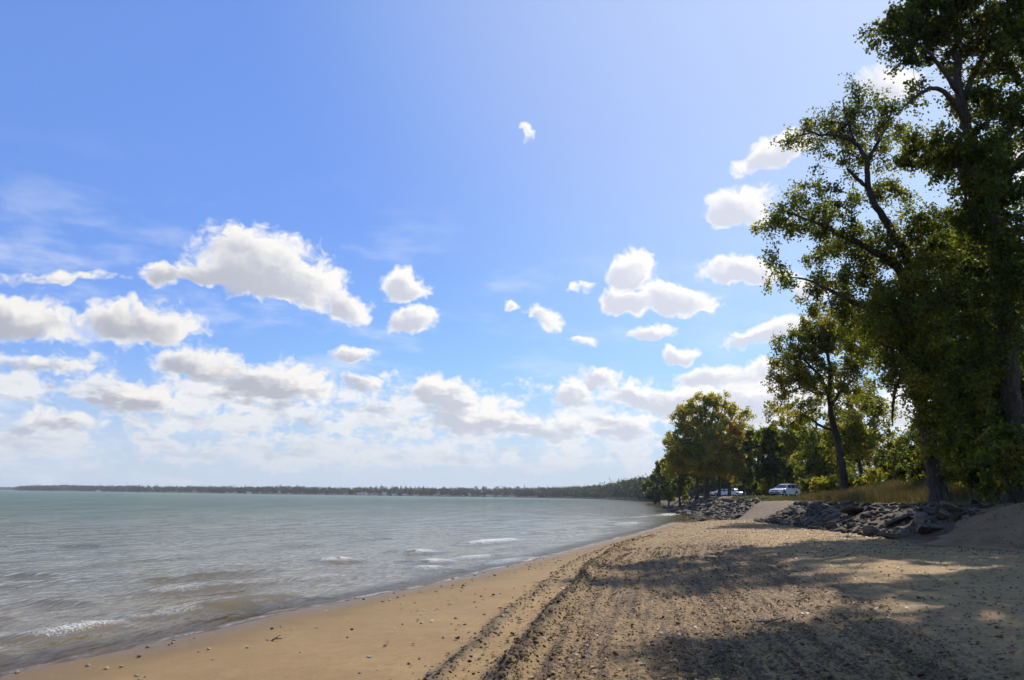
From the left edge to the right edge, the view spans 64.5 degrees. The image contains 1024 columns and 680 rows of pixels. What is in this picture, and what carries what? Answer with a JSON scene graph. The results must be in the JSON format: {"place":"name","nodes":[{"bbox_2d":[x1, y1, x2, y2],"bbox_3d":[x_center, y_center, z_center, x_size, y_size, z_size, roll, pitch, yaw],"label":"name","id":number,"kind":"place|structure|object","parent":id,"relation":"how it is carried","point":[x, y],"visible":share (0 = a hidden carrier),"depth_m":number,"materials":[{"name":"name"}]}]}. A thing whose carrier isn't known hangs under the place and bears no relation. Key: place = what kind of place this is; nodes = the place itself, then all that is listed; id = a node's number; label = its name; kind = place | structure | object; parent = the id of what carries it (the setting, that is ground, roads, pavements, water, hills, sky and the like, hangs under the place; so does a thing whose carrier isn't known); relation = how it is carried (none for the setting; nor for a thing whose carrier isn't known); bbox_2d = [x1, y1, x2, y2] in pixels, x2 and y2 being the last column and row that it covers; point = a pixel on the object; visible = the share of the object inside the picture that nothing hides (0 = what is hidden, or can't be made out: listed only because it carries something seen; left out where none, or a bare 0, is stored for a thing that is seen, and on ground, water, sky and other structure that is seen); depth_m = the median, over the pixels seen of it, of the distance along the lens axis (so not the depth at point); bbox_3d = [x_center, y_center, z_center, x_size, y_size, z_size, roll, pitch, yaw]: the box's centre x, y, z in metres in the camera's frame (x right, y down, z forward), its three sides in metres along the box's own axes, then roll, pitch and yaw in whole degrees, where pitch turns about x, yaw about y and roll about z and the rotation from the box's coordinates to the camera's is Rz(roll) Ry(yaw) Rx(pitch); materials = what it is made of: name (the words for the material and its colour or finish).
{"place":"outdoors","nodes":[
{"label":"outdoors","id":0,"kind":"place"},
{"bbox_2d":[17,490,649,500],"bbox_3d":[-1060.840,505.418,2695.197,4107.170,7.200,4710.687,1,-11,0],"label":"shore","id":1,"kind":"structure","parent":0,"point":[491,495],"depth_m":1530.25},
{"bbox_2d":[0,471,865,499],"bbox_3d":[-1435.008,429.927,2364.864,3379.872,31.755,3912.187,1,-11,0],"label":"wood","id":2,"kind":"object","parent":1,"relation":"on","point":[630,488],"visible":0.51,"depth_m":1520.06,"materials":[{"name":"green plant"}]},
{"bbox_2d":[0,490,716,671],"bbox_3d":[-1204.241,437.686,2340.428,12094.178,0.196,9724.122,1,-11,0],"label":"water","id":3,"kind":"structure","parent":0,"point":[78,569],"depth_m":32.13,"materials":[{"name":"liquid"}]},
{"bbox_2d":[0,496,1023,679],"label":"beach","id":4,"kind":"structure","parent":0,"point":[328,649],"depth_m":12.15,"materials":[{"name":"beige sand"}]},
{"bbox_2d":[641,478,660,502],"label":"broadleaf tree","id":5,"kind":"object","parent":4,"relation":"on","point":[646,484],"visible":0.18,"depth_m":343.66,"materials":[{"name":"green plant"}]},
{"bbox_2d":[644,469,671,504],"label":"broadleaf tree","id":6,"kind":"object","parent":4,"relation":"on","point":[653,494],"visible":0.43,"depth_m":264.75,"materials":[{"name":"green plant"}]},
{"bbox_2d":[653,458,680,505],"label":"broadleaf tree","id":7,"kind":"object","parent":4,"relation":"on","point":[665,492],"visible":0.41,"depth_m":206.16,"materials":[{"name":"green plant"}]},
{"bbox_2d":[412,531,936,679],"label":"sand clods","id":8,"kind":"object","parent":4,"relation":"on","point":[522,655],"visible":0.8,"depth_m":11.63,"materials":[{"name":"brown sand"}]},
{"bbox_2d":[660,441,692,507],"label":"broadleaf tree","id":9,"kind":"object","parent":4,"relation":"on","point":[682,483],"visible":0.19,"depth_m":172.50,"materials":[{"name":"green plant"}]},
{"bbox_2d":[673,478,709,495],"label":"broadleaf tree","id":10,"kind":"object","parent":4,"relation":"on","point":[691,487],"visible":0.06,"depth_m":229.58,"materials":[{"name":"green plant"}]},
{"bbox_2d":[689,472,711,499],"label":"shore tree","id":11,"kind":"object","parent":4,"relation":"on","point":[697,485],"visible":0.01,"depth_m":162.20,"materials":[{"name":"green plant"}]},
{"bbox_2d":[696,516,706,520],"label":"riprap rock","id":12,"kind":"object","parent":4,"relation":"on","point":[700,518],"visible":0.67,"depth_m":78.97,"materials":[{"name":"grey stone"}]},
{"bbox_2d":[382,500,1023,679],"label":"leaf litter","id":13,"kind":"object","parent":4,"relation":"on","point":[810,637],"visible":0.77,"depth_m":14.17,"materials":[{"name":"brown plant"}]},
{"bbox_2d":[692,483,713,495],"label":"shrub","id":14,"kind":"object","parent":4,"relation":"on","point":[701,488],"visible":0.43,"depth_m":210.96,"materials":[{"name":"green plant"}]},
{"bbox_2d":[701,512,713,515],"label":"riprap rock","id":15,"kind":"object","parent":4,"relation":"on","point":[707,513],"visible":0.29,"depth_m":98.22,"materials":[{"name":"grey stone"}]},
{"bbox_2d":[660,389,756,499],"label":"tree","id":16,"kind":"object","parent":4,"relation":"on","point":[708,447],"visible":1,"depth_m":147.49,"materials":[{"name":"green plant"}]},
{"bbox_2d":[711,474,731,495],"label":"shore tree","id":17,"kind":"object","parent":4,"relation":"on","point":[719,487],"visible":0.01,"depth_m":162.34,"materials":[{"name":"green plant"}]},
{"bbox_2d":[709,475,741,488],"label":"broadleaf tree","id":18,"kind":"object","parent":4,"relation":"on","point":[714,481],"visible":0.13,"depth_m":208.95,"materials":[{"name":"green plant"}]},
{"bbox_2d":[724,498,734,502],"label":"riprap rock","id":19,"kind":"object","parent":4,"relation":"on","point":[728,500],"visible":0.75,"depth_m":98.14,"materials":[{"name":"stone"}]},
{"bbox_2d":[727,473,738,495],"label":"shore tree","id":20,"kind":"object","parent":4,"relation":"on","point":[729,488],"visible":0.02,"depth_m":169.12,"materials":[{"name":"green plant"}]},
{"bbox_2d":[726,488,745,495],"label":"parked car","id":21,"kind":"object","parent":4,"relation":"on","point":[736,492],"visible":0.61,"depth_m":184.23,"materials":[{"name":"white paint"}]},
{"bbox_2d":[734,513,743,517],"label":"riprap rock","id":22,"kind":"object","parent":4,"relation":"on","point":[738,515],"visible":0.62,"depth_m":75.11,"materials":[{"name":"grey stone"}]},
{"bbox_2d":[731,483,753,495],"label":"shrub","id":23,"kind":"object","parent":4,"relation":"on","point":[739,486],"visible":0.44,"depth_m":185.44,"materials":[{"name":"green plant"}]},
{"bbox_2d":[732,429,752,495],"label":"broadleaf tree","id":24,"kind":"object","parent":4,"relation":"on","point":[736,479],"visible":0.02,"depth_m":172.07,"materials":[{"name":"green plant"}]},
{"bbox_2d":[738,428,763,487],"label":"broadleaf tree","id":25,"kind":"object","parent":4,"relation":"on","point":[747,478],"visible":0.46,"depth_m":147.91,"materials":[{"name":"green plant"}]},
{"bbox_2d":[745,482,767,495],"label":"shrub","id":26,"kind":"object","parent":4,"relation":"on","point":[752,487],"visible":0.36,"depth_m":137.42,"materials":[{"name":"green plant"}]},
{"bbox_2d":[505,541,1014,679],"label":"sand crumbs","id":27,"kind":"object","parent":4,"relation":"on","point":[678,622],"visible":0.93,"depth_m":12.28,"materials":[{"name":"beige sand"}]},
{"bbox_2d":[737,501,793,519],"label":"concrete boat ramp","id":28,"kind":"structure","parent":4,"relation":"on","point":[772,507],"depth_m":68.28,"materials":[{"name":"beige concrete"}]},
{"bbox_2d":[756,478,786,495],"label":"shrub","id":29,"kind":"object","parent":4,"relation":"on","point":[764,487],"visible":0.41,"depth_m":125.47,"materials":[{"name":"green plant"}]},
{"bbox_2d":[756,615,786,621],"bbox_3d":[3.768,4.042,11.749,0.487,0.091,0.095,4,-12,-19],"label":"driftwood stick","id":30,"kind":"object","parent":4,"relation":"on","point":[776,618],"visible":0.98,"depth_m":11.72,"materials":[{"name":"grey wood"}]},
{"bbox_2d":[751,425,793,494],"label":"broadleaf tree","id":31,"kind":"object","parent":4,"relation":"on","point":[772,464],"visible":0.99,"depth_m":118.12,"materials":[{"name":"green plant"}]},
{"bbox_2d":[769,519,779,523],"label":"riprap rock","id":32,"kind":"object","parent":4,"relation":"on","point":[774,520],"visible":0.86,"depth_m":50.17,"materials":[{"name":"grey stone"}]},
{"bbox_2d":[769,483,799,496],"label":"parked car","id":33,"kind":"object","parent":4,"relation":"on","point":[784,489],"visible":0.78,"depth_m":109.59,"materials":[{"name":"white paint"}]},
{"bbox_2d":[758,396,817,495],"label":"broadleaf tree","id":34,"kind":"object","parent":4,"relation":"on","point":[791,444],"visible":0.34,"depth_m":124.10,"materials":[{"name":"green plant"}]},
{"bbox_2d":[791,674,798,678],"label":"fallen leaf","id":35,"kind":"object","parent":4,"relation":"on","point":[795,676],"visible":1,"depth_m":7.93,"materials":[{"name":"grey plant"}]},
{"bbox_2d":[792,508,804,515],"bbox_3d":[18.650,11.191,52.255,1.151,0.472,0.938,14,13,-6],"label":"riprap rock","id":36,"kind":"object","parent":4,"relation":"on","point":[796,511],"visible":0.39,"depth_m":52.20,"materials":[{"name":"grey stone"}]},
{"bbox_2d":[782,426,816,496],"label":"broadleaf tree","id":37,"kind":"object","parent":4,"relation":"on","point":[794,478],"visible":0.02,"depth_m":138.05,"materials":[{"name":"green plant"}]},
{"bbox_2d":[794,475,826,494],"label":"shrub","id":38,"kind":"object","parent":4,"relation":"on","point":[802,484],"visible":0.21,"depth_m":83.67,"materials":[{"name":"green plant"}]},
{"bbox_2d":[808,526,819,529],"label":"riprap rock","id":39,"kind":"object","parent":4,"relation":"on","point":[813,527],"visible":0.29,"depth_m":41.02,"materials":[{"name":"grey stone"}]},
{"bbox_2d":[809,501,823,508],"bbox_3d":[19.707,10.663,51.983,1.231,0.654,0.670,-3,-12,20],"label":"riprap rock","id":40,"kind":"object","parent":4,"relation":"on","point":[816,503],"visible":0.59,"depth_m":51.97,"materials":[{"name":"grey stone"}]},
{"bbox_2d":[812,522,824,525],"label":"riprap rock","id":41,"kind":"object","parent":4,"relation":"on","point":[816,523],"visible":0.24,"depth_m":43.18,"materials":[{"name":"grey stone"}]},
{"bbox_2d":[817,518,828,521],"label":"riprap rock","id":42,"kind":"object","parent":4,"relation":"on","point":[822,520],"visible":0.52,"depth_m":44.28,"materials":[{"name":"grey stone"}]},
{"bbox_2d":[809,473,839,492],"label":"shrub","id":43,"kind":"object","parent":4,"relation":"on","point":[818,484],"visible":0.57,"depth_m":73.48,"materials":[{"name":"green plant"}]},
{"bbox_2d":[760,294,889,491],"bbox_3d":[23.884,4.242,60.346,10.634,15.636,5.661,1,-11,0],"label":"crooked tree","id":44,"kind":"object","parent":4,"relation":"on","point":[799,372],"visible":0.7,"depth_m":60.05,"materials":[{"name":"green plant"}]},
{"bbox_2d":[785,394,865,484],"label":"broadleaf tree","id":45,"kind":"object","parent":4,"relation":"on","point":[823,466],"visible":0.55,"depth_m":109.04,"materials":[{"name":"green plant"}]},
{"bbox_2d":[669,497,984,536],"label":"rock rubble","id":46,"kind":"object","parent":4,"relation":"on","point":[838,521],"visible":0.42,"depth_m":47.09,"materials":[{"name":"grey stone"}]},
{"bbox_2d":[825,523,838,528],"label":"riprap rock","id":47,"kind":"object","parent":4,"relation":"on","point":[832,526],"visible":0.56,"depth_m":40.45,"materials":[{"name":"grey stone"}]},
{"bbox_2d":[831,512,840,518],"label":"riprap rock","id":48,"kind":"object","parent":4,"relation":"on","point":[837,514],"visible":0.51,"depth_m":44.39,"materials":[{"name":"grey stone"}]},
{"bbox_2d":[831,526,846,531],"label":"riprap rock","id":49,"kind":"object","parent":4,"relation":"on","point":[839,529],"visible":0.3,"depth_m":38.78,"materials":[{"name":"grey stone"}]},
{"bbox_2d":[839,500,853,504],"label":"riprap rock","id":50,"kind":"object","parent":4,"relation":"on","point":[846,501],"visible":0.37,"depth_m":48.39,"materials":[{"name":"grey stone"}]},
{"bbox_2d":[820,423,877,477],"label":"broadleaf tree","id":51,"kind":"object","parent":4,"relation":"on","point":[864,469],"depth_m":134.78,"materials":[{"name":"green plant"}]},
{"bbox_2d":[835,472,868,489],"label":"shrub","id":52,"kind":"object","parent":4,"relation":"on","point":[851,478],"visible":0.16,"depth_m":68.55,"materials":[{"name":"green plant"}]},
{"bbox_2d":[846,523,857,526],"bbox_3d":[16.672,9.161,39.426,1.031,0.167,0.933,10,-26,13],"label":"concrete slab","id":53,"kind":"object","parent":4,"relation":"on","point":[850,525],"depth_m":39.10,"materials":[{"name":"grey concrete"}]},
{"bbox_2d":[840,506,864,514],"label":"concrete slab","id":54,"kind":"structure","parent":4,"relation":"on","point":[850,510],"depth_m":42.81,"materials":[{"name":"concrete"}]},
{"bbox_2d":[814,374,905,476],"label":"broadleaf tree","id":55,"kind":"object","parent":4,"relation":"on","point":[860,442],"visible":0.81,"depth_m":80.50,"materials":[{"name":"green plant"}]},
{"bbox_2d":[853,474,868,487],"bbox_3d":[29.214,11.697,64.982,3.490,2.560,3.541,1,-11,0],"label":"shrub","id":56,"kind":"object","parent":4,"relation":"on","point":[860,482],"visible":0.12,"depth_m":64.89,"materials":[{"name":"green plant"}]},
{"bbox_2d":[860,510,871,518],"bbox_3d":[17.987,8.920,41.069,0.552,0.454,1.229,-2,8,38],"label":"riprap rock","id":57,"kind":"object","parent":4,"relation":"on","point":[868,512],"visible":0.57,"depth_m":40.90,"materials":[{"name":"grey stone"}]},
{"bbox_2d":[861,514,871,519],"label":"riprap rock","id":58,"kind":"object","parent":4,"relation":"on","point":[864,516],"visible":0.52,"depth_m":40.38,"materials":[{"name":"grey stone"}]},
{"bbox_2d":[750,72,989,502],"bbox_3d":[18.520,-3.103,40.211,13.744,22.804,8.767,1,-11,0],"label":"cottonwood tree","id":59,"kind":"object","parent":4,"relation":"on","point":[905,325],"visible":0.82,"depth_m":40.12,"materials":[{"name":"green plant"}]},
{"bbox_2d":[863,506,876,511],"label":"riprap rock","id":60,"kind":"object","parent":4,"relation":"on","point":[867,508],"visible":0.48,"depth_m":41.65,"materials":[{"name":"grey stone"}]},
{"bbox_2d":[863,525,879,535],"bbox_3d":[15.665,8.393,35.164,0.691,0.419,1.247,-3,-27,46],"label":"concrete slab","id":61,"kind":"object","parent":4,"relation":"on","point":[871,530],"depth_m":34.77,"materials":[{"name":"grey concrete"}]},
{"bbox_2d":[871,503,882,507],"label":"riprap rock","id":62,"kind":"object","parent":4,"relation":"on","point":[876,505],"visible":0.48,"depth_m":42.45,"materials":[{"name":"grey stone"}]},
{"bbox_2d":[861,463,893,485],"bbox_3d":[28.320,10.567,61.365,3.864,3.040,3.630,1,-11,0],"label":"shrub","id":63,"kind":"object","parent":4,"relation":"on","point":[873,475],"visible":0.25,"depth_m":61.12,"materials":[{"name":"green plant"}]},
{"bbox_2d":[869,508,885,518],"bbox_3d":[18.044,8.622,39.898,0.914,0.338,0.411,-23,-34,11],"label":"riprap rock","id":64,"kind":"object","parent":4,"relation":"on","point":[875,514],"visible":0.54,"depth_m":39.83,"materials":[{"name":"grey stone"}]},
{"bbox_2d":[878,523,889,528],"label":"riprap rock","id":65,"kind":"object","parent":4,"relation":"on","point":[882,525],"visible":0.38,"depth_m":35.94,"materials":[{"name":"grey stone"}]},
{"bbox_2d":[869,436,907,477],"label":"broadleaf tree","id":66,"kind":"object","parent":4,"relation":"on","point":[888,445],"visible":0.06,"depth_m":77.13,"materials":[{"name":"green plant"}]},
{"bbox_2d":[777,477,1002,503],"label":"dry grass","id":67,"kind":"structure","parent":4,"relation":"on","point":[895,491],"depth_m":47.49,"materials":[{"name":"plant"}]},
{"bbox_2d":[967,420,1023,503],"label":"shrub","id":68,"kind":"object","parent":67,"relation":"in","point":[1012,442],"visible":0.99,"depth_m":30.54,"materials":[{"name":"green plant"}]},
{"bbox_2d":[878,531,905,538],"bbox_3d":[15.327,7.926,32.471,1.822,0.184,0.504,11,-30,-9],"label":"concrete slab","id":69,"kind":"object","parent":4,"relation":"on","point":[886,535],"depth_m":32.21,"materials":[{"name":"grey concrete"}]},
{"bbox_2d":[890,526,903,532],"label":"riprap rock","id":70,"kind":"object","parent":4,"relation":"on","point":[898,528],"visible":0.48,"depth_m":33.95,"materials":[{"name":"grey stone"}]},
{"bbox_2d":[884,513,912,526],"bbox_3d":[17.145,7.938,35.643,1.615,0.153,1.029,-7,-39,-7],"label":"concrete slab","id":71,"kind":"object","parent":4,"relation":"on","point":[900,519],"depth_m":35.45,"materials":[{"name":"grey concrete"}]},
{"bbox_2d":[876,442,922,482],"bbox_3d":[27.749,9.073,57.342,3.975,3.723,3.826,1,-11,0],"label":"shrub","id":72,"kind":"object","parent":4,"relation":"on","point":[890,467],"visible":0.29,"depth_m":57.22,"materials":[{"name":"green plant"}]},
{"bbox_2d":[897,529,909,534],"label":"riprap rock","id":73,"kind":"object","parent":4,"relation":"on","point":[899,531],"visible":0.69,"depth_m":32.92,"materials":[{"name":"grey stone"}]},
{"bbox_2d":[898,503,912,508],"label":"riprap rock","id":74,"kind":"object","parent":4,"relation":"on","point":[904,506],"visible":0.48,"depth_m":39.05,"materials":[{"name":"stone"}]},
{"bbox_2d":[898,510,915,514],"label":"riprap rock","id":75,"kind":"object","parent":4,"relation":"on","point":[907,512],"visible":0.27,"depth_m":36.87,"materials":[{"name":"grey stone"}]},
{"bbox_2d":[886,414,933,454],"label":"broadleaf tree","id":76,"kind":"object","parent":4,"relation":"on","point":[909,438],"visible":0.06,"depth_m":70.11,"materials":[{"name":"green plant"}]},
{"bbox_2d":[913,506,924,510],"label":"riprap rock","id":77,"kind":"object","parent":4,"relation":"on","point":[919,508],"visible":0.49,"depth_m":36.77,"materials":[{"name":"grey stone"}]},
{"bbox_2d":[891,443,952,485],"bbox_3d":[25.203,7.641,49.588,3.614,3.432,3.576,-5,-12,27],"label":"shrub","id":78,"kind":"object","parent":4,"relation":"on","point":[901,472],"visible":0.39,"depth_m":49.28,"materials":[{"name":"green plant"}]},
{"bbox_2d":[914,512,930,522],"bbox_3d":[17.073,7.483,33.782,0.504,0.413,1.458,9,4,20],"label":"concrete slab","id":79,"kind":"object","parent":4,"relation":"on","point":[918,516],"depth_m":33.77,"materials":[{"name":"grey concrete"}]},
{"bbox_2d":[915,522,943,534],"bbox_3d":[16.226,7.342,31.369,1.429,0.211,0.858,25,-40,-23],"label":"concrete slab","id":80,"kind":"object","parent":4,"relation":"on","point":[924,528],"depth_m":31.14,"materials":[{"name":"grey concrete"}]},
{"bbox_2d":[924,507,937,514],"bbox_3d":[18.242,7.470,34.817,0.731,0.565,0.802,5,-12,-23],"label":"riprap rock","id":81,"kind":"object","parent":4,"relation":"on","point":[932,510],"visible":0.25,"depth_m":34.78,"materials":[{"name":"grey stone"}]},
{"bbox_2d":[924,515,941,522],"bbox_3d":[17.337,7.573,33.270,0.874,0.515,1.058,6,-34,12],"label":"riprap rock","id":82,"kind":"object","parent":4,"relation":"on","point":[933,518],"visible":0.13,"depth_m":33.07,"materials":[{"name":"grey stone"}]},
{"bbox_2d":[853,0,1023,504],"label":"cottonwood tree","id":83,"kind":"object","parent":4,"relation":"on","point":[988,166],"visible":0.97,"depth_m":34.29,"materials":[{"name":"green plant"}]},
{"bbox_2d":[935,504,945,512],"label":"riprap rock","id":84,"kind":"object","parent":4,"relation":"on","point":[937,507],"visible":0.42,"depth_m":34.25,"materials":[{"name":"grey stone"}]},
{"bbox_2d":[938,508,952,516],"bbox_3d":[17.794,7.144,33.279,0.708,0.219,0.581,31,-9,-5],"label":"concrete slab","id":85,"kind":"object","parent":4,"relation":"on","point":[944,512],"depth_m":33.10,"materials":[{"name":"grey concrete"}]},
{"bbox_2d":[940,501,959,511],"bbox_3d":[18.542,7.077,33.698,1.403,0.126,0.461,24,-34,20],"label":"concrete slab","id":86,"kind":"object","parent":4,"relation":"on","point":[947,505],"depth_m":33.76,"materials":[{"name":"grey concrete"}]},
{"bbox_2d":[947,512,960,521],"bbox_3d":[17.390,7.048,31.761,0.446,0.367,0.993,16,-38,-13],"label":"riprap rock","id":87,"kind":"object","parent":4,"relation":"on","point":[953,517],"visible":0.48,"depth_m":31.66,"materials":[{"name":"grey stone"}]},
{"bbox_2d":[944,451,978,492],"bbox_3d":[24.872,7.159,43.552,3.036,2.818,3.078,1,-11,0],"label":"shrub","id":88,"kind":"object","parent":4,"relation":"on","point":[957,465],"visible":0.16,"depth_m":43.46,"materials":[{"name":"green plant"}]},
{"bbox_2d":[960,505,972,514],"bbox_3d":[18.389,6.943,32.480,0.476,0.391,1.059,-24,17,-13],"label":"riprap rock","id":89,"kind":"object","parent":4,"relation":"on","point":[964,508],"visible":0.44,"depth_m":32.59,"materials":[{"name":"grey stone"}]},
{"bbox_2d":[915,502,1023,553],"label":"earth ramp","id":90,"kind":"structure","parent":4,"relation":"on","point":[999,522],"depth_m":28.17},
{"bbox_2d":[968,507,979,511],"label":"riprap rock","id":91,"kind":"object","parent":4,"relation":"on","point":[974,509],"visible":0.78,"depth_m":31.73,"materials":[{"name":"stone"}]},
{"bbox_2d":[968,498,981,505],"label":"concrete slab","id":92,"kind":"structure","parent":4,"relation":"on","point":[972,501],"depth_m":34.36,"materials":[{"name":"grey concrete"}]},
{"bbox_2d":[927,208,1023,456],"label":"cottonwood tree","id":93,"kind":"object","parent":4,"relation":"on","point":[971,428],"visible":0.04,"depth_m":45.50,"materials":[{"name":"green plant"}]},
{"bbox_2d":[971,504,982,508],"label":"riprap rock","id":94,"kind":"object","parent":4,"relation":"on","point":[976,505],"visible":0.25,"depth_m":32.58,"materials":[{"name":"grey stone"}]},
{"bbox_2d":[957,461,1001,494],"bbox_3d":[24.769,6.958,41.491,3.241,2.650,2.969,1,-11,0],"label":"shrub","id":95,"kind":"object","parent":4,"relation":"on","point":[971,476],"visible":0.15,"depth_m":41.89,"materials":[{"name":"green plant"}]},
{"bbox_2d":[983,504,995,507],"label":"riprap rock","id":96,"kind":"object","parent":4,"relation":"on","point":[988,505],"visible":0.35,"depth_m":31.90,"materials":[{"name":"grey stone"}]},
{"bbox_2d":[0,0,1023,495],"label":"sky","id":97,"kind":"structure","parent":0,"point":[468,244],"materials":[{"name":"blue"}]},
{"bbox_2d":[710,489,726,495],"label":"parked car","id":98,"kind":"object","parent":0,"point":[723,492],"visible":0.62,"depth_m":195.89,"materials":[{"name":"white paint"}]},
{"bbox_2d":[729,495,998,504],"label":"verge grass","id":99,"kind":"structure","parent":0,"point":[774,498],"depth_m":53.19,"materials":[{"name":"plant"}]}
]}

